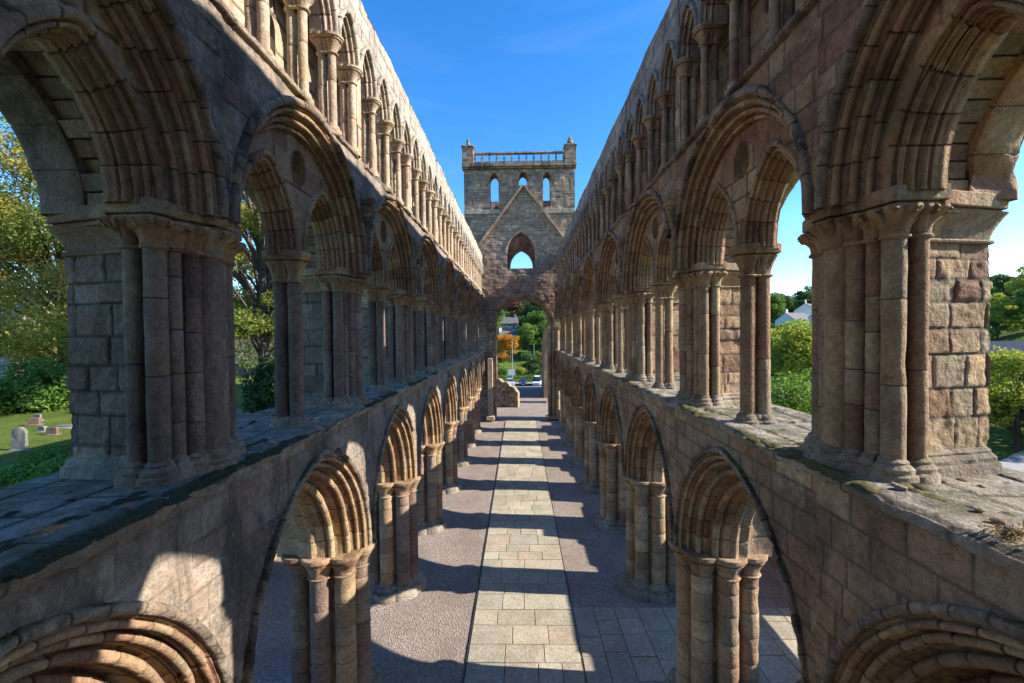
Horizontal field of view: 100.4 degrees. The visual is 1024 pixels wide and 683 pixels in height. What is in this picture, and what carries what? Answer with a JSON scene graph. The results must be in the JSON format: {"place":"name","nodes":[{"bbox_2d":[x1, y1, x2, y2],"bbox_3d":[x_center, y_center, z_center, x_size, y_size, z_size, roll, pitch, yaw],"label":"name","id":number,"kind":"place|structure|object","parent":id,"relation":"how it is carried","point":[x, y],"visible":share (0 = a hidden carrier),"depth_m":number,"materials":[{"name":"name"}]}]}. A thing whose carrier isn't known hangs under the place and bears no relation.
{"place":"outdoors","nodes":[
{"label":"outdoors","id":0,"kind":"place"},
{"bbox_2d":[505,378,514,385],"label":"parked car","id":1,"kind":"object","parent":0,"point":[511,380],"visible":0.55,"depth_m":89.94,"materials":[{"name":"silver metal"}]},
{"bbox_2d":[0,298,1023,488],"bbox_3d":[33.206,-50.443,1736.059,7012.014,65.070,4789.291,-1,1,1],"label":"ground","id":2,"kind":"structure","parent":0,"point":[1000,441],"depth_m":31.66,"materials":[{"name":"green plant"}]},
{"bbox_2d":[7,427,31,450],"bbox_3d":[-25.950,5.174,22.463,0.900,1.341,0.384,-1,1,-5],"label":"gravestone","id":3,"kind":"object","parent":2,"relation":"on","point":[19,438],"visible":0.88,"depth_m":22.41,"materials":[{"name":"grey stone"}]},
{"bbox_2d":[0,179,56,358],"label":"chestnut tree","id":4,"kind":"object","parent":2,"relation":"on","point":[8,190],"visible":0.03,"depth_m":46.52,"materials":[{"name":"green plant"}]},
{"bbox_2d":[0,285,56,381],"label":"street house","id":5,"kind":"structure","parent":2,"relation":"on","point":[3,361],"depth_m":51.82,"materials":[{"name":"stone"}]},
{"bbox_2d":[1,360,3,375],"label":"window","id":6,"kind":"structure","parent":5,"relation":"in","point":[2,362],"depth_m":52.21,"materials":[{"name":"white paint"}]},
{"bbox_2d":[24,417,43,426],"bbox_3d":[-31.645,5.356,28.269,0.775,0.592,0.480,-1,1,-10],"label":"gravestone","id":7,"kind":"object","parent":2,"relation":"on","point":[34,421],"visible":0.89,"depth_m":28.18,"materials":[{"name":"pink stone"}]},
{"bbox_2d":[0,114,70,370],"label":"chestnut tree","id":8,"kind":"object","parent":2,"relation":"on","point":[16,239],"visible":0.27,"depth_m":36.06,"materials":[{"name":"green plant"}]},
{"bbox_2d":[0,354,70,415],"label":"laurel bush","id":9,"kind":"object","parent":2,"relation":"on","point":[34,385],"visible":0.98,"depth_m":32.90,"materials":[{"name":"green plant"}]},
{"bbox_2d":[0,456,70,488],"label":"bank shrub","id":10,"kind":"object","parent":2,"relation":"on","point":[45,469],"visible":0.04,"depth_m":15.83,"materials":[{"name":"green plant"}]},
{"bbox_2d":[0,443,71,484],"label":"bank shrub","id":11,"kind":"object","parent":2,"relation":"on","point":[19,471],"visible":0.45,"depth_m":18.27,"materials":[{"name":"green plant"}]},
{"bbox_2d":[33,414,43,420],"bbox_3d":[-33.020,5.327,29.694,0.625,0.544,0.336,-1,1,1],"label":"gravestone","id":12,"kind":"object","parent":2,"relation":"on","point":[37,415],"visible":0.5,"depth_m":29.63,"materials":[{"name":"grey stone"}]},
{"bbox_2d":[34,425,47,431],"bbox_3d":[-29.273,5.490,26.629,0.688,0.468,0.480,0,1,12],"label":"gravestone","id":13,"kind":"object","parent":2,"relation":"on","point":[42,428],"visible":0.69,"depth_m":26.52,"materials":[{"name":"grey stone"}]},
{"bbox_2d":[43,427,61,435],"bbox_3d":[-27.788,5.464,25.802,0.750,0.595,0.432,-1,1,-5],"label":"gravestone","id":14,"kind":"object","parent":2,"relation":"on","point":[52,431],"visible":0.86,"depth_m":25.71,"materials":[{"name":"stone"}]},
{"bbox_2d":[54,424,71,428],"bbox_3d":[-29.050,5.574,27.827,1.375,0.263,1.200,-1,1,-5],"label":"gravestone","id":15,"kind":"object","parent":2,"relation":"on","point":[65,426],"visible":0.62,"depth_m":27.58,"materials":[{"name":"grey stone"}]},
{"bbox_2d":[236,408,241,417],"bbox_3d":[-19.797,5.278,30.858,0.625,0.844,0.336,-1,1,-10],"label":"gravestone","id":16,"kind":"object","parent":2,"relation":"on","point":[238,412],"visible":0.45,"depth_m":30.82,"materials":[{"name":"grey stone"}]},
{"bbox_2d":[232,190,273,409],"bbox_3d":[-20.288,-6.389,34.826,13.819,24.479,14.396,-1,1,-28],"label":"chestnut tree","id":17,"kind":"object","parent":2,"relation":"on","point":[260,303],"visible":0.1,"depth_m":34.16,"materials":[{"name":"green plant"}]},
{"bbox_2d":[233,244,273,371],"bbox_3d":[-31.782,-5.340,62.517,15.576,22.271,18.318,0,1,40],"label":"chestnut tree","id":18,"kind":"object","parent":2,"relation":"on","point":[246,351],"visible":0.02,"depth_m":58.07,"materials":[{"name":"green plant"}]},
{"bbox_2d":[235,337,274,376],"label":"street house","id":19,"kind":"structure","parent":2,"relation":"on","point":[237,368],"depth_m":71.78,"materials":[{"name":"grey stone"}]},
{"bbox_2d":[236,351,274,412],"bbox_3d":[-19.837,3.481,34.237,4.022,5.407,4.303,0,1,19],"label":"ivy bush","id":20,"kind":"object","parent":2,"relation":"on","point":[264,384],"visible":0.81,"depth_m":33.36,"materials":[{"name":"green plant"}]},
{"bbox_2d":[497,310,504,333],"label":"hill tree","id":21,"kind":"object","parent":2,"relation":"on","point":[502,312],"visible":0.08,"depth_m":199.52,"materials":[{"name":"green plant"}]},
{"bbox_2d":[498,334,506,360],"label":"maple tree","id":22,"kind":"object","parent":2,"relation":"on","point":[501,348],"visible":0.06,"depth_m":145.97,"materials":[{"name":"orange plant"}]},
{"bbox_2d":[498,366,507,376],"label":"lawn bush","id":23,"kind":"object","parent":2,"relation":"on","point":[503,370],"visible":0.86,"depth_m":111.71,"materials":[{"name":"green plant"}]},
{"bbox_2d":[497,328,514,344],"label":"white cottage","id":24,"kind":"structure","parent":2,"relation":"on","point":[500,332],"depth_m":175.08,"materials":[{"name":"paint"}]},
{"bbox_2d":[502,311,510,316],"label":"hill tree","id":25,"kind":"object","parent":2,"relation":"on","point":[506,313],"visible":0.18,"depth_m":219.81,"materials":[{"name":"green plant"}]},
{"bbox_2d":[497,334,520,362],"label":"maple tree","id":26,"kind":"object","parent":2,"relation":"on","point":[510,339],"visible":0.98,"depth_m":140.47,"materials":[{"name":"orange plant"}]},
{"bbox_2d":[499,314,518,334],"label":"stone villa","id":27,"kind":"object","parent":2,"relation":"on","point":[509,323],"visible":0.48,"depth_m":208.42,"materials":[{"name":"stone"}]},
{"bbox_2d":[503,301,525,326],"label":"copper beech","id":28,"kind":"object","parent":2,"relation":"on","point":[513,306],"visible":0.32,"depth_m":232.71,"materials":[{"name":"brown plant"}]},
{"bbox_2d":[461,136,576,420],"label":"crossing tower","id":29,"kind":"structure","parent":2,"relation":"on","point":[511,223],"depth_m":37.54,"materials":[{"name":"stone"}]},
{"bbox_2d":[498,374,541,381],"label":"roadside hedge","id":30,"kind":"object","parent":2,"relation":"on","point":[519,377],"visible":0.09,"depth_m":98.17,"materials":[{"name":"green plant"}]},
{"bbox_2d":[514,367,527,374],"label":"lawn bush","id":31,"kind":"object","parent":2,"relation":"on","point":[520,371],"visible":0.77,"depth_m":115.79,"materials":[{"name":"green plant"}]},
{"bbox_2d":[511,300,536,327],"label":"hill tree","id":32,"kind":"object","parent":2,"relation":"on","point":[521,316],"visible":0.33,"depth_m":222.49,"materials":[{"name":"green plant"}]},
{"bbox_2d":[515,323,538,357],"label":"roadside tree","id":33,"kind":"object","parent":2,"relation":"on","point":[527,329],"visible":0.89,"depth_m":144.60,"materials":[{"name":"green plant"}]},
{"bbox_2d":[522,353,541,377],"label":"roadside tree","id":34,"kind":"object","parent":2,"relation":"on","point":[533,362],"visible":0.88,"depth_m":107.38,"materials":[{"name":"green plant"}]},
{"bbox_2d":[519,310,546,355],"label":"hill tree","id":35,"kind":"object","parent":2,"relation":"on","point":[536,317],"visible":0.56,"depth_m":149.37,"materials":[{"name":"green plant"}]},
{"bbox_2d":[525,303,543,332],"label":"hill tree","id":36,"kind":"object","parent":2,"relation":"on","point":[529,310],"visible":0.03,"depth_m":187.19,"materials":[{"name":"green plant"}]},
{"bbox_2d":[529,301,542,312],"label":"hill tree","id":37,"kind":"object","parent":2,"relation":"on","point":[538,308],"visible":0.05,"depth_m":179.51,"materials":[{"name":"green plant"}]},
{"bbox_2d":[534,369,541,379],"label":"lawn bush","id":38,"kind":"object","parent":2,"relation":"on","point":[538,372],"visible":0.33,"depth_m":103.40,"materials":[{"name":"green plant"}]},
{"bbox_2d":[535,353,541,370],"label":"roadside tree","id":39,"kind":"object","parent":2,"relation":"on","point":[539,354],"visible":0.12,"depth_m":109.70,"materials":[{"name":"green plant"}]},
{"bbox_2d":[541,328,546,397],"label":"choir wall","id":40,"kind":"structure","parent":2,"relation":"on","point":[544,361],"depth_m":50.53,"materials":[{"name":"stone"}]},
{"bbox_2d":[766,546,778,571],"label":"aisle wall","id":41,"kind":"structure","parent":2,"relation":"on","point":[771,561],"depth_m":13.83,"materials":[{"name":"stone"}]},
{"bbox_2d":[770,306,775,322],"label":"hill tree","id":42,"kind":"object","parent":2,"relation":"on","point":[773,315],"visible":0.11,"depth_m":205.10,"materials":[{"name":"green plant"}]},
{"bbox_2d":[770,322,777,330],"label":"hill tree","id":43,"kind":"object","parent":2,"relation":"on","point":[772,326],"visible":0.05,"depth_m":144.26,"materials":[{"name":"green plant"}]},
{"bbox_2d":[770,294,785,323],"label":"hill tree","id":44,"kind":"object","parent":2,"relation":"on","point":[775,306],"visible":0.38,"depth_m":204.36,"materials":[{"name":"green plant"}]},
{"bbox_2d":[770,293,786,321],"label":"hill tree","id":45,"kind":"object","parent":2,"relation":"on","point":[775,300],"visible":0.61,"depth_m":203.96,"materials":[{"name":"green plant"}]},
{"bbox_2d":[770,334,794,383],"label":"hill tree","id":46,"kind":"object","parent":2,"relation":"on","point":[776,370],"visible":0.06,"depth_m":87.64,"materials":[{"name":"green plant"}]},
{"bbox_2d":[770,318,811,396],"bbox_3d":[37.094,4.291,53.539,11.924,14.476,12.933,-2,1,-42],"label":"broadleaf tree","id":47,"kind":"object","parent":2,"relation":"on","point":[795,340],"visible":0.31,"depth_m":52.29,"materials":[{"name":"green plant"}]},
{"bbox_2d":[771,368,811,413],"bbox_3d":[20.701,5.800,31.138,6.689,8.296,9.091,-1,1,1],"label":"hedge","id":48,"kind":"object","parent":2,"relation":"on","point":[790,396],"visible":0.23,"depth_m":30.18,"materials":[{"name":"green plant"}]},
{"bbox_2d":[774,309,808,326],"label":"hillside house","id":49,"kind":"structure","parent":2,"relation":"on","point":[786,316],"depth_m":171.38,"materials":[{"name":"stone"}]},
{"bbox_2d":[784,295,799,312],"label":"hill tree","id":50,"kind":"object","parent":2,"relation":"on","point":[788,305],"visible":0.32,"depth_m":210.56,"materials":[{"name":"green plant"}]},
{"bbox_2d":[792,285,811,304],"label":"hill tree","id":51,"kind":"object","parent":2,"relation":"on","point":[807,289],"visible":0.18,"depth_m":224.67,"materials":[{"name":"green plant"}]},
{"bbox_2d":[793,300,811,315],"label":"hillside house","id":52,"kind":"structure","parent":2,"relation":"on","point":[805,308],"depth_m":182.68,"materials":[{"name":"stone"}]},
{"bbox_2d":[793,291,811,306],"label":"hill tree","id":53,"kind":"object","parent":2,"relation":"on","point":[808,294],"visible":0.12,"depth_m":222.40,"materials":[{"name":"green plant"}]},
{"bbox_2d":[794,298,811,306],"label":"hill tree","id":54,"kind":"object","parent":2,"relation":"on","point":[802,302],"visible":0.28,"depth_m":216.77,"materials":[{"name":"green plant"}]},
{"bbox_2d":[987,326,996,338],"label":"hill tree","id":55,"kind":"object","parent":2,"relation":"on","point":[990,331],"visible":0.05,"depth_m":84.88,"materials":[{"name":"green plant"}]},
{"bbox_2d":[987,308,1006,337],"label":"hill tree","id":56,"kind":"object","parent":2,"relation":"on","point":[994,325],"visible":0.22,"depth_m":93.80,"materials":[{"name":"green plant"}]},
{"bbox_2d":[989,273,1008,289],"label":"hill tree","id":57,"kind":"object","parent":2,"relation":"on","point":[990,277],"visible":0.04,"depth_m":155.69,"materials":[{"name":"green plant"}]},
{"bbox_2d":[986,345,1023,449],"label":"bush","id":58,"kind":"object","parent":2,"relation":"on","point":[1006,396],"visible":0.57,"depth_m":43.16,"materials":[{"name":"green plant"}]},
{"bbox_2d":[987,341,1023,373],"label":"riverside hall","id":59,"kind":"structure","parent":2,"relation":"on","point":[1010,345],"depth_m":75.96,"materials":[{"name":"stone"}]},
{"bbox_2d":[988,351,1022,429],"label":"broadleaf tree","id":60,"kind":"object","parent":2,"relation":"on","point":[1003,380],"depth_m":52.27,"materials":[{"name":"green plant"}]},
{"bbox_2d":[989,293,1022,337],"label":"hill tree","id":61,"kind":"object","parent":2,"relation":"on","point":[997,316],"visible":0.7,"depth_m":92.91,"materials":[{"name":"green plant"}]},
{"bbox_2d":[990,274,1022,303],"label":"hill tree","id":62,"kind":"object","parent":2,"relation":"on","point":[1000,280],"visible":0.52,"depth_m":120.13,"materials":[{"name":"green plant"}]},
{"bbox_2d":[1004,264,1023,293],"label":"hill tree","id":63,"kind":"object","parent":2,"relation":"on","point":[1014,285],"visible":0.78,"depth_m":106.96,"materials":[{"name":"green plant"}]},
{"bbox_2d":[1007,288,1023,328],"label":"hill tree","id":64,"kind":"object","parent":2,"relation":"on","point":[1019,316],"visible":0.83,"depth_m":92.34,"materials":[{"name":"green plant"}]},
{"bbox_2d":[0,0,1023,296],"label":"sky","id":65,"kind":"structure","parent":0,"point":[495,75],"materials":[{"name":"blue"}]},
{"bbox_2d":[252,386,787,682],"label":"gravel floor","id":66,"kind":"structure","parent":0,"point":[423,636],"depth_m":13.35,"materials":[{"name":"grey gravel"}]},
{"bbox_2d":[0,0,484,682],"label":"nave wall","id":67,"kind":"structure","parent":66,"relation":"on","point":[156,138],"depth_m":4.56,"materials":[{"name":"stone"}]},
{"bbox_2d":[119,502,133,508],"bbox_3d":[-3.146,1.344,3.482,0.079,0.046,0.083,-1,1,1],"label":"loose stone","id":68,"kind":"object","parent":67,"relation":"on","point":[127,505],"visible":1,"depth_m":3.47,"materials":[{"name":"grey stone"}]},
{"bbox_2d":[267,440,275,444],"bbox_3d":[-3.090,1.298,5.484,0.121,0.066,0.103,0,1,43],"label":"loose stone","id":69,"kind":"object","parent":67,"relation":"on","point":[271,442],"visible":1,"depth_m":5.45,"materials":[{"name":"grey stone"}]},
{"bbox_2d":[496,378,519,407],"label":"crossing wall","id":70,"kind":"structure","parent":66,"relation":"on","point":[508,394],"depth_m":44.51,"materials":[{"name":"stone"}]},
{"bbox_2d":[462,421,570,682],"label":"path edging","id":71,"kind":"object","parent":66,"relation":"on","point":[483,556],"visible":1,"depth_m":14.23,"materials":[{"name":"stone"}]},
{"bbox_2d":[554,0,1023,682],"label":"nave wall","id":72,"kind":"structure","parent":66,"relation":"on","point":[888,134],"depth_m":4.56,"materials":[{"name":"stone"}]},
{"bbox_2d":[893,484,907,490],"bbox_3d":[3.381,1.276,3.714,0.081,0.053,0.093,-2,1,-42],"label":"loose stone","id":73,"kind":"object","parent":72,"relation":"on","point":[899,487],"visible":1,"depth_m":3.69,"materials":[{"name":"grey stone"}]},
{"bbox_2d":[973,507,985,512],"bbox_3d":[3.569,1.286,3.265,0.078,0.039,0.064,-1,1,1],"label":"loose stone","id":74,"kind":"object","parent":72,"relation":"on","point":[979,509],"visible":1,"depth_m":3.24,"materials":[{"name":"beige stone"}]},
{"bbox_2d":[989,517,1006,524],"bbox_3d":[3.487,1.286,3.063,0.093,0.047,0.068,-1,1,1],"label":"loose stone","id":75,"kind":"object","parent":72,"relation":"on","point":[997,520],"visible":0.88,"depth_m":3.05,"materials":[{"name":"beige stone"}]},
{"bbox_2d":[978,515,1023,545],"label":"dry weed","id":76,"kind":"object","parent":72,"relation":"on","point":[1001,533],"visible":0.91,"depth_m":2.85,"materials":[{"name":"brown plant"}]},
{"bbox_2d":[1003,523,1023,534],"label":"loose stone","id":77,"kind":"object","parent":72,"relation":"on","point":[1011,526],"visible":0.56,"depth_m":2.90,"materials":[{"name":"beige stone"}]},
{"bbox_2d":[519,378,527,385],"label":"parked car","id":78,"kind":"object","parent":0,"point":[522,381],"visible":1,"depth_m":89.84,"materials":[{"name":"blue paint"}]},
{"bbox_2d":[532,375,541,385],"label":"parked car","id":79,"kind":"object","parent":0,"point":[536,379],"visible":0.99,"depth_m":89.48,"materials":[{"name":"white paint"}]},
{"bbox_2d":[464,421,801,682],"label":"flagstone path","id":80,"kind":"structure","parent":0,"point":[550,605],"depth_m":11.26,"materials":[{"name":"beige stone"}]},
{"bbox_2d":[999,450,1023,470],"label":"yard path","id":81,"kind":"structure","parent":0,"point":[1015,461],"depth_m":39.53,"materials":[{"name":"grey concrete"}]},
{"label":"pavement","id":82,"kind":"structure","parent":0,"visible":0},
{"bbox_2d":[508,370,514,377],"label":"road sign","id":83,"kind":"object","parent":82,"relation":"on","point":[511,372],"visible":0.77,"depth_m":95.65,"materials":[{"name":"metal"}]}
]}

